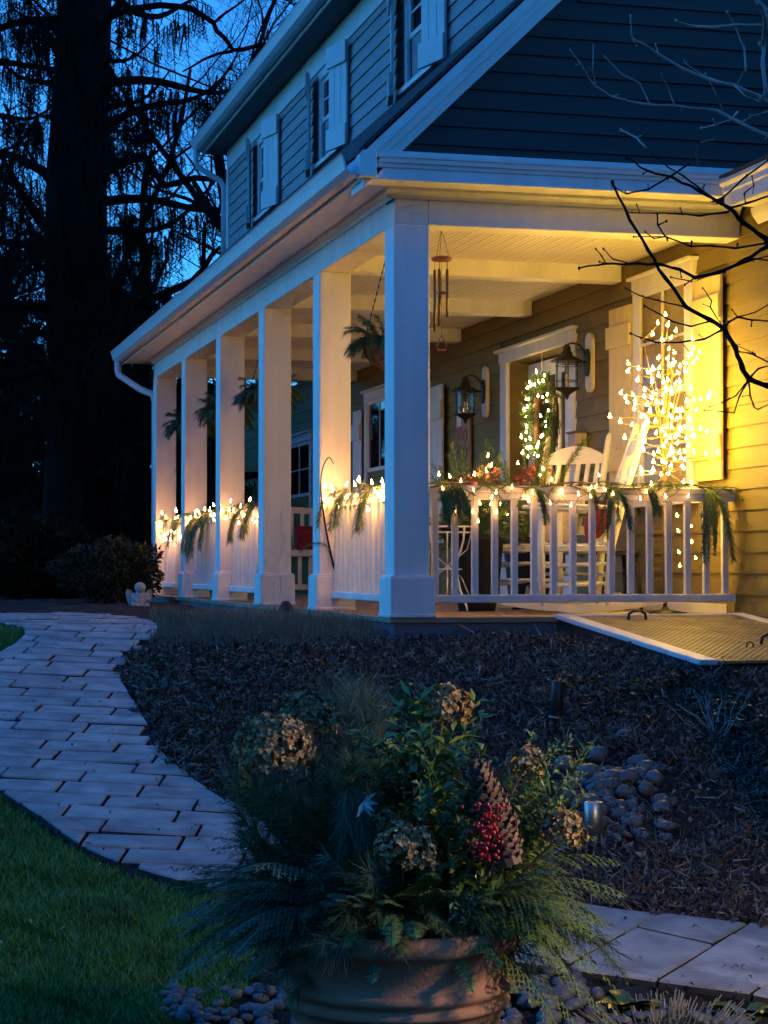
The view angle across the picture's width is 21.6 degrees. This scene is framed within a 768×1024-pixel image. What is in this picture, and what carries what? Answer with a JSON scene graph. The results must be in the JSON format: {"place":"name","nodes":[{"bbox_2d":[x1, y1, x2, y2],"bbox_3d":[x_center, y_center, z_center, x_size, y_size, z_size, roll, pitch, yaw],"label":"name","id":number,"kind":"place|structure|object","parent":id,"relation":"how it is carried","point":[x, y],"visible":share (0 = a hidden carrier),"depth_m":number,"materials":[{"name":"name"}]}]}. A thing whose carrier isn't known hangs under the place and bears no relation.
{"place":"outdoors","nodes":[
{"label":"outdoors","id":0,"kind":"place"},
{"bbox_2d":[0,590,265,1023],"bbox_3d":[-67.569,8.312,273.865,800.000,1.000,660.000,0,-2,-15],"label":"ground","id":1,"kind":"structure","parent":0,"point":[1,598],"depth_m":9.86,"materials":[{"name":"green plant"}]},
{"bbox_2d":[0,14,45,326],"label":"bare tree","id":2,"kind":"object","parent":1,"relation":"on","point":[7,206],"visible":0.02,"depth_m":46.20,"materials":[{"name":"black plant"}]},
{"bbox_2d":[0,508,108,599],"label":"dark shrub","id":3,"kind":"object","parent":1,"relation":"on","point":[36,579],"visible":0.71,"depth_m":24.44,"materials":[{"name":"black plant"}]},
{"bbox_2d":[0,12,117,511],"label":"weeping spruce","id":4,"kind":"object","parent":1,"relation":"on","point":[6,361],"visible":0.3,"depth_m":30.01,"materials":[{"name":"black plant"}]},
{"bbox_2d":[0,250,129,518],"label":"weeping spruce","id":5,"kind":"object","parent":1,"relation":"on","point":[19,292],"visible":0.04,"depth_m":35.92,"materials":[{"name":"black plant"}]},
{"bbox_2d":[0,468,180,551],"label":"dark shrub","id":6,"kind":"object","parent":1,"relation":"on","point":[141,533],"visible":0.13,"depth_m":29.60,"materials":[{"name":"black plant"}]},
{"bbox_2d":[7,268,180,573],"bbox_3d":[-4.888,-1.132,32.800,3.881,6.024,3.810,0,-2,-15],"label":"weeping spruce","id":7,"kind":"object","parent":1,"relation":"on","point":[121,285],"visible":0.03,"depth_m":32.90,"materials":[{"name":"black plant"}]},
{"bbox_2d":[0,0,257,598],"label":"weeping spruce","id":8,"kind":"object","parent":1,"relation":"on","point":[80,416],"visible":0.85,"depth_m":26.61,"materials":[{"name":"black plant"}]},
{"bbox_2d":[0,0,289,371],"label":"bare tree","id":9,"kind":"object","parent":1,"relation":"on","point":[186,94],"visible":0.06,"depth_m":51.91,"materials":[{"name":"black plant"}]},
{"bbox_2d":[0,0,298,396],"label":"bare tree","id":10,"kind":"object","parent":1,"relation":"on","point":[218,167],"visible":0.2,"depth_m":45.20,"materials":[{"name":"black plant"}]},
{"bbox_2d":[107,203,215,472],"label":"weeping spruce","id":11,"kind":"object","parent":1,"relation":"on","point":[141,288],"visible":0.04,"depth_m":41.05,"materials":[{"name":"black plant"}]},
{"bbox_2d":[21,321,302,494],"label":"wood","id":12,"kind":"object","parent":1,"relation":"on","point":[210,385],"depth_m":63.92,"materials":[{"name":"plant"}]},
{"bbox_2d":[123,467,213,586],"bbox_3d":[-4.231,0.175,35.944,3.563,2.714,3.245,0,-2,-15],"label":"dark shrub","id":13,"kind":"object","parent":1,"relation":"on","point":[179,489],"depth_m":35.76,"materials":[{"name":"green plant"}]},
{"bbox_2d":[138,473,215,592],"bbox_3d":[-3.340,0.289,38.210,4.119,2.586,4.574,0,-2,-15],"label":"dark shrub","id":14,"kind":"object","parent":1,"relation":"on","point":[213,487],"visible":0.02,"depth_m":37.07,"materials":[{"name":"green plant"}]},
{"bbox_2d":[106,0,266,324],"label":"crooked tree","id":15,"kind":"object","parent":1,"relation":"on","point":[173,289],"visible":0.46,"depth_m":30.97,"materials":[{"name":"black plant"}]},
{"bbox_2d":[118,0,294,279],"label":"bare tree","id":16,"kind":"object","parent":1,"relation":"on","point":[197,187],"visible":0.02,"depth_m":42.40,"materials":[{"name":"black plant"}]},
{"bbox_2d":[179,0,296,509],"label":"bare tree","id":17,"kind":"object","parent":1,"relation":"on","point":[209,451],"visible":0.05,"depth_m":39.00,"materials":[{"name":"black plant"}]},
{"bbox_2d":[0,598,767,997],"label":"garden bed","id":18,"kind":"object","parent":1,"relation":"on","point":[86,606],"visible":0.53,"depth_m":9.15,"materials":[{"name":"brown plant"}]},
{"bbox_2d":[44,533,165,603],"bbox_3d":[-2.943,0.636,21.495,1.167,0.825,1.240,-1,-2,30],"label":"boxwood shrub","id":19,"kind":"object","parent":18,"relation":"on","point":[132,565],"visible":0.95,"depth_m":21.24,"materials":[{"name":"green plant"}]},
{"bbox_2d":[126,582,151,606],"bbox_3d":[-2.353,0.812,19.480,0.260,0.267,0.247,0,-2,-15],"label":"garden statue","id":20,"kind":"object","parent":18,"relation":"on","point":[140,597],"visible":0.9,"depth_m":19.46,"materials":[{"name":"grey stone"}]},
{"bbox_2d":[147,600,386,655],"bbox_3d":[-1.304,0.785,14.663,1.564,0.311,5.728,0,-2,-15],"label":"dry stubble","id":21,"kind":"object","parent":18,"relation":"on","point":[176,620],"visible":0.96,"depth_m":12.53,"materials":[{"name":"green plant"}]},
{"bbox_2d":[278,601,292,616],"bbox_3d":[-0.743,0.764,15.292,0.123,0.181,0.117,0,-2,-15],"label":"boulder","id":22,"kind":"object","parent":18,"relation":"on","point":[286,604],"visible":0.47,"depth_m":15.26,"materials":[{"name":"grey stone"}]},
{"bbox_2d":[304,670,370,711],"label":"ornamental grass","id":23,"kind":"object","parent":18,"relation":"on","point":[335,699],"depth_m":10.22,"materials":[{"name":"green plant"}]},
{"bbox_2d":[548,680,564,723],"bbox_3d":[0.845,0.987,9.864,0.084,0.325,0.074,0,-2,-15],"label":"garden light","id":24,"kind":"object","parent":18,"relation":"on","point":[557,696],"visible":0.95,"depth_m":9.84,"materials":[{"name":"black metal"}]},
{"bbox_2d":[566,747,589,755],"bbox_3d":[0.916,1.132,9.446,0.152,0.064,0.172,-1,-2,22],"label":"leafy plant","id":25,"kind":"object","parent":18,"relation":"on","point":[571,753],"visible":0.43,"depth_m":9.41,"materials":[{"name":"green plant"}]},
{"bbox_2d":[584,801,603,843],"bbox_3d":[0.827,1.288,7.942,0.085,0.292,0.085,0,-2,-15],"label":"garden light","id":26,"kind":"object","parent":18,"relation":"on","point":[593,812],"visible":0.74,"depth_m":7.91,"materials":[{"name":"silver metal"}]},
{"bbox_2d":[676,686,748,738],"bbox_3d":[1.529,0.951,9.430,0.380,0.290,0.379,0,-2,-15],"label":"pruned rose","id":27,"kind":"object","parent":18,"relation":"on","point":[707,707],"visible":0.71,"depth_m":9.45,"materials":[{"name":"plant"}]},
{"bbox_2d":[110,0,767,640],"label":"house","id":28,"kind":"structure","parent":1,"relation":"on","point":[358,142],"depth_m":14.52,"materials":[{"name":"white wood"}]},
{"bbox_2d":[162,519,180,587],"bbox_3d":[-2.238,0.451,21.945,0.090,0.747,1.877,0,-2,-15],"label":"porch railing","id":29,"kind":"object","parent":28,"relation":"attached to","point":[172,562],"visible":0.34,"depth_m":22.25,"materials":[{"name":"white wood"}]},
{"bbox_2d":[154,514,180,550],"bbox_3d":[-2.382,0.223,22.040,0.208,0.438,2.028,0,-2,-15],"label":"garland","id":30,"kind":"object","parent":29,"relation":"attached to","point":[175,523],"visible":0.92,"depth_m":21.55,"materials":[{"name":"green plant"}]},
{"bbox_2d":[159,509,180,541],"bbox_3d":[-2.326,0.150,21.955,0.060,0.364,1.731,0,-2,-15],"label":"string light","id":31,"kind":"object","parent":29,"relation":"attached to","point":[167,527],"visible":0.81,"depth_m":22.22,"materials":[{"name":"beige"}]},
{"bbox_2d":[161,407,215,440],"bbox_3d":[-2.114,-1.212,21.913,0.623,0.955,0.639,0,-2,18],"label":"hanging basket","id":32,"kind":"object","parent":28,"relation":"hanging from","point":[174,426],"visible":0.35,"depth_m":21.84,"materials":[{"name":"metal"}]},
{"bbox_2d":[178,508,215,563],"bbox_3d":[-1.857,0.249,19.952,0.239,0.602,1.954,0,-2,-15],"label":"garland","id":33,"kind":"object","parent":28,"relation":"attached to","point":[191,536],"visible":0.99,"depth_m":19.91,"materials":[{"name":"green plant"}]},
{"bbox_2d":[192,514,215,589],"bbox_3d":[-1.708,0.395,19.899,0.090,0.747,1.877,0,-2,-15],"label":"porch railing","id":34,"kind":"object","parent":28,"relation":"attached to","point":[205,563],"visible":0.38,"depth_m":20.07,"materials":[{"name":"white wood"}]},
{"bbox_2d":[192,386,255,428],"bbox_3d":[-1.554,-1.269,19.864,0.686,0.951,0.656,0,-2,-15],"label":"hanging basket","id":35,"kind":"object","parent":28,"relation":"hanging from","point":[208,412],"visible":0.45,"depth_m":19.75,"materials":[{"name":"metal"}]},
{"bbox_2d":[228,508,257,592],"bbox_3d":[-1.179,0.340,17.853,0.090,0.747,1.877,0,-2,-15],"label":"porch railing","id":36,"kind":"object","parent":28,"relation":"attached to","point":[244,563],"visible":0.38,"depth_m":18.03,"materials":[{"name":"white wood"}]},
{"bbox_2d":[209,500,257,546],"bbox_3d":[-1.300,0.109,17.831,0.213,0.434,2.112,0,-2,-15],"label":"garland","id":37,"kind":"object","parent":36,"relation":"attached to","point":[244,522],"visible":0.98,"depth_m":17.60,"materials":[{"name":"green plant"}]},
{"bbox_2d":[221,497,256,524],"bbox_3d":[-1.312,0.000,17.977,0.051,0.260,1.478,0,-2,-16],"label":"string light","id":38,"kind":"object","parent":36,"relation":"attached to","point":[240,510],"visible":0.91,"depth_m":17.91,"materials":[{"name":"beige"}]},
{"bbox_2d":[253,136,274,223],"bbox_3d":[-1.254,-3.594,21.399,0.099,0.910,0.970,0,-2,-15],"label":"window","id":39,"kind":"structure","parent":28,"relation":"in","point":[260,215],"depth_m":21.75,"materials":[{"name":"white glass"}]},
{"bbox_2d":[230,356,307,412],"bbox_3d":[-1.015,-1.320,17.811,0.716,0.959,0.650,0,-2,-15],"label":"hanging basket","id":40,"kind":"object","parent":28,"relation":"hanging from","point":[250,392],"visible":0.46,"depth_m":17.71,"materials":[{"name":"metal"}]},
{"bbox_2d":[291,430,311,549],"bbox_3d":[-1.146,-0.251,26.659,0.087,1.570,1.660,0,-2,-15],"label":"window","id":41,"kind":"structure","parent":28,"relation":"in","point":[301,443],"depth_m":26.50,"materials":[{"name":"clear glass"}]},
{"bbox_2d":[291,507,312,589],"bbox_3d":[-0.983,0.433,22.539,1.720,0.990,0.540,0,-2,-15],"label":"porch bench","id":42,"kind":"object","parent":28,"relation":"on","point":[301,511],"visible":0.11,"depth_m":22.36,"materials":[{"name":"wood"}]},
{"bbox_2d":[295,525,312,549],"bbox_3d":[-0.849,0.289,22.585,0.290,0.281,0.171,0,-2,-15],"label":"cushion","id":43,"kind":"object","parent":42,"relation":"on","point":[304,535],"visible":0.69,"depth_m":22.52,"materials":[{"name":"red fabric"}]},
{"bbox_2d":[300,457,333,568],"bbox_3d":[-0.433,0.012,14.589,0.180,0.807,0.479,1,-2,-37],"label":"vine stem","id":44,"kind":"object","parent":28,"relation":"attached to","point":[330,552],"visible":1,"depth_m":14.61,"materials":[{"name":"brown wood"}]},
{"bbox_2d":[313,66,342,169],"bbox_3d":[-0.495,-3.673,18.467,0.099,0.910,0.970,0,-2,-15],"label":"window","id":45,"kind":"structure","parent":28,"relation":"in","point":[323,76],"depth_m":18.79,"materials":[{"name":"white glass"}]},
{"bbox_2d":[313,479,384,537],"bbox_3d":[-0.228,-0.015,13.714,0.201,0.424,2.006,0,-2,-15],"label":"garland","id":46,"kind":"object","parent":28,"relation":"attached to","point":[338,502],"visible":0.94,"depth_m":13.85,"materials":[{"name":"green plant"}]},
{"bbox_2d":[330,487,384,601],"bbox_3d":[-0.119,0.230,13.761,0.090,0.747,1.877,0,-2,-15],"label":"porch railing","id":47,"kind":"object","parent":28,"relation":"attached to","point":[359,567],"visible":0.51,"depth_m":13.87,"materials":[{"name":"white wood"}]},
{"bbox_2d":[324,476,383,510],"bbox_3d":[-0.213,-0.117,13.802,0.064,0.250,1.746,0,-2,-15],"label":"string light","id":48,"kind":"object","parent":47,"relation":"attached to","point":[374,491],"visible":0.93,"depth_m":13.57,"materials":[{"name":"beige"}]},
{"bbox_2d":[340,262,432,369],"bbox_3d":[-0.006,-1.436,13.720,0.664,0.948,0.667,0,-2,-15],"label":"hanging basket","id":49,"kind":"object","parent":28,"relation":"hanging from","point":[373,346],"visible":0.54,"depth_m":13.62,"materials":[{"name":"metal"}]},
{"bbox_2d":[360,369,430,489],"bbox_3d":[0.116,-0.542,21.811,0.099,1.750,2.790,0,-2,-15],"label":"window","id":50,"kind":"structure","parent":28,"relation":"in","point":[373,398],"depth_m":22.76,"materials":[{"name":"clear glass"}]},
{"bbox_2d":[398,0,437,95],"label":"window","id":51,"kind":"structure","parent":28,"relation":"in","point":[412,8],"depth_m":15.81,"materials":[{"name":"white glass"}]},
{"bbox_2d":[431,231,451,350],"bbox_3d":[0.374,-1.486,13.074,0.136,0.883,0.136,0,-2,-15],"label":"wind chime","id":52,"kind":"object","parent":28,"relation":"hanging from","point":[441,259],"visible":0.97,"depth_m":13.06},
{"bbox_2d":[429,525,470,610],"bbox_3d":[0.449,0.400,14.302,0.352,0.601,0.352,0,-2,12],"label":"wire plant stand","id":53,"kind":"object","parent":28,"relation":"on","point":[447,567],"visible":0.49,"depth_m":14.20,"materials":[{"name":"white metal"}]},
{"bbox_2d":[456,393,463,454],"bbox_3d":[0.731,-0.848,19.375,0.024,0.580,0.210,0,-2,-15],"label":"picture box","id":54,"kind":"object","parent":28,"relation":"attached to","point":[459,420],"visible":0.64,"depth_m":19.36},
{"bbox_2d":[462,418,471,484],"bbox_3d":[0.782,-0.035,19.113,0.035,1.740,0.220,0,-2,-15],"label":"wooden sign","id":55,"kind":"object","parent":28,"relation":"on","point":[466,432],"visible":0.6,"depth_m":19.07,"materials":[{"name":"brown wood"}]},
{"bbox_2d":[451,366,489,423],"bbox_3d":[0.787,-1.077,18.564,0.340,0.535,0.260,0,-2,-15],"label":"wall lantern","id":56,"kind":"object","parent":28,"relation":"attached to","point":[465,386],"depth_m":18.54,"materials":[{"name":"metal"}]},
{"bbox_2d":[429,437,529,610],"bbox_3d":[0.655,0.082,14.508,1.062,1.259,1.238,0,-2,-15],"label":"potted evergreen","id":57,"kind":"object","parent":28,"relation":"on","point":[484,550],"visible":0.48,"depth_m":14.36,"materials":[{"name":"green plant"}]},
{"bbox_2d":[463,417,594,608],"bbox_3d":[1.064,-0.001,15.189,1.445,1.461,1.301,0,-2,-15],"label":"potted evergreen","id":58,"kind":"object","parent":28,"relation":"on","point":[520,478],"visible":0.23,"depth_m":15.06,"materials":[{"name":"green plant"}]},
{"bbox_2d":[518,353,562,461],"bbox_3d":[1.325,-0.905,17.189,0.238,1.044,0.820,0,-2,-15],"label":"wreath","id":59,"kind":"object","parent":28,"relation":"attached to","point":[542,384],"visible":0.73,"depth_m":17.21,"materials":[{"name":"green plant"}]},
{"bbox_2d":[528,356,564,593],"bbox_3d":[1.473,-0.284,17.294,0.102,2.100,1.520,0,-2,-15],"label":"door","id":60,"kind":"structure","parent":28,"relation":"in","point":[549,366],"depth_m":17.48,"materials":[{"name":"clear glass"}]},
{"bbox_2d":[485,433,620,606],"bbox_3d":[1.199,0.054,14.775,0.660,1.293,1.078,-1,-2,37],"label":"rocking chair","id":61,"kind":"object","parent":28,"relation":"on","point":[588,456],"visible":0.26,"depth_m":14.92,"materials":[{"name":"white wood"}]},
{"bbox_2d":[544,500,581,542],"bbox_3d":[1.282,0.053,14.883,0.380,0.363,0.193,-1,-2,37],"label":"cushion","id":62,"kind":"object","parent":61,"relation":"on","point":[565,520],"visible":0.14,"depth_m":14.77,"materials":[{"name":"beige fabric"}]},
{"bbox_2d":[550,333,594,399],"bbox_3d":[1.478,-1.149,15.893,0.340,0.535,0.260,0,-2,-15],"label":"wall lantern","id":63,"kind":"object","parent":28,"relation":"attached to","point":[566,357],"depth_m":15.87,"materials":[{"name":"metal"}]},
{"bbox_2d":[565,431,586,446],"bbox_3d":[1.535,-0.524,16.076,0.115,0.235,0.200,0,-2,-15],"label":"mailbox","id":64,"kind":"object","parent":28,"relation":"attached to","point":[574,438],"visible":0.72,"depth_m":16.00,"materials":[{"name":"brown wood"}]},
{"bbox_2d":[497,418,664,611],"bbox_3d":[1.323,0.025,13.684,1.078,1.293,0.660,0,-2,-1],"label":"rocking chair","id":65,"kind":"object","parent":28,"relation":"on","point":[631,457],"visible":0.59,"depth_m":13.38,"materials":[{"name":"white wood"}]},
{"bbox_2d":[584,485,611,540],"bbox_3d":[1.462,0.011,13.685,0.197,0.382,0.400,0,-2,-1],"label":"cushion","id":66,"kind":"object","parent":65,"relation":"on","point":[598,520],"visible":0.31,"depth_m":13.52,"materials":[{"name":"red fabric"}]},
{"bbox_2d":[429,485,735,602],"bbox_3d":[1.283,0.210,13.032,2.113,0.747,0.090,0,-2,-15],"label":"porch railing","id":67,"kind":"object","parent":28,"relation":"attached to","point":[570,494],"visible":0.91,"depth_m":13.00,"materials":[{"name":"white wood"}]},
{"bbox_2d":[438,471,691,522],"bbox_3d":[1.188,-0.096,12.928,1.732,0.352,0.076,0,-2,-15],"label":"string light","id":68,"kind":"object","parent":67,"relation":"attached to","point":[571,506],"visible":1,"depth_m":12.87,"materials":[{"name":"beige"}]},
{"bbox_2d":[429,478,744,569],"bbox_3d":[1.336,0.072,12.902,2.315,0.636,0.259,0,-2,-15],"label":"garland","id":69,"kind":"object","parent":67,"relation":"attached to","point":[713,501],"visible":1,"depth_m":12.97,"materials":[{"name":"green plant"}]},
{"bbox_2d":[587,551,643,610],"bbox_3d":[1.669,0.500,14.603,0.330,0.432,0.330,0,-2,-15],"label":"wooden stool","id":70,"kind":"object","parent":28,"relation":"on","point":[624,553],"visible":0.53,"depth_m":14.50,"materials":[{"name":"wood"}]},
{"bbox_2d":[555,610,767,672],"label":"cellar bulkhead","id":71,"kind":"object","parent":28,"relation":"attached to","point":[700,639],"visible":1,"depth_m":11.96,"materials":[{"name":"wood"}]},
{"bbox_2d":[578,610,767,663],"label":"door leaf","id":72,"kind":"structure","parent":71,"relation":"in","point":[712,644],"depth_m":11.70,"materials":[{"name":"metal"}]},
{"bbox_2d":[661,615,767,645],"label":"door leaf","id":73,"kind":"structure","parent":71,"relation":"in","point":[755,631],"depth_m":12.43,"materials":[{"name":"metal"}]},
{"bbox_2d":[626,256,698,507],"bbox_3d":[2.000,-0.900,14.466,0.105,1.710,1.170,0,-2,-15],"label":"window","id":74,"kind":"structure","parent":28,"relation":"in","point":[650,283],"depth_m":14.48,"materials":[{"name":"white wood"}]},
{"bbox_2d":[608,312,717,613],"bbox_3d":[1.840,-0.311,13.415,0.710,1.986,0.613,0,-2,-15],"label":"lighted branch tree","id":75,"kind":"object","parent":28,"relation":"on","point":[664,433],"visible":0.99,"depth_m":13.41,"materials":[{"name":"metal"}]},
{"bbox_2d":[159,942,767,1023],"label":"planting strip","id":76,"kind":"object","parent":1,"relation":"on","point":[248,1007],"visible":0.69,"depth_m":6.14,"materials":[{"name":"soil"}]},
{"bbox_2d":[268,919,521,1023],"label":"terracotta pot","id":77,"kind":"object","parent":76,"relation":"on","point":[424,985],"visible":0.68,"depth_m":5.02,"materials":[{"name":"ceramic"}]},
{"bbox_2d":[154,659,635,1023],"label":"winter arrangement","id":78,"kind":"object","parent":77,"relation":"on","point":[347,861],"visible":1,"depth_m":5.14,"materials":[{"name":"green plant"}]},
{"bbox_2d":[509,989,539,1007],"bbox_3d":[0.457,1.510,6.218,0.186,0.061,0.210,1,-2,-33],"label":"leafy plant","id":79,"kind":"object","parent":76,"relation":"on","point":[514,992],"visible":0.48,"depth_m":6.22,"materials":[{"name":"green plant"}]},
{"bbox_2d":[595,990,661,1016],"bbox_3d":[0.749,1.535,6.218,0.248,0.090,0.240,-1,-2,27],"label":"hellebore","id":80,"kind":"object","parent":76,"relation":"on","point":[619,999],"visible":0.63,"depth_m":6.21,"materials":[{"name":"green plant"}]},
{"bbox_2d":[573,988,758,1023],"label":"ornamental grass","id":81,"kind":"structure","parent":76,"relation":"on","point":[678,1004],"depth_m":6.13,"materials":[{"name":"plant"}]},
{"bbox_2d":[705,1001,767,1023],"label":"leafy plant","id":82,"kind":"object","parent":76,"relation":"on","point":[762,1012],"visible":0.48,"depth_m":6.20,"materials":[{"name":"green plant"}]},
{"bbox_2d":[569,0,767,413],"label":"ornamental tree","id":83,"kind":"object","parent":1,"relation":"on","point":[698,189],"visible":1,"depth_m":6.63,"materials":[{"name":"brown plant"}]},
{"bbox_2d":[0,0,297,463],"label":"sky","id":84,"kind":"structure","parent":0,"point":[205,48],"materials":[{"name":"blue"}]},
{"bbox_2d":[0,612,767,1008],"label":"path","id":85,"kind":"structure","parent":0,"point":[46,720],"depth_m":8.42,"materials":[{"name":"grey stone"}]}
]}

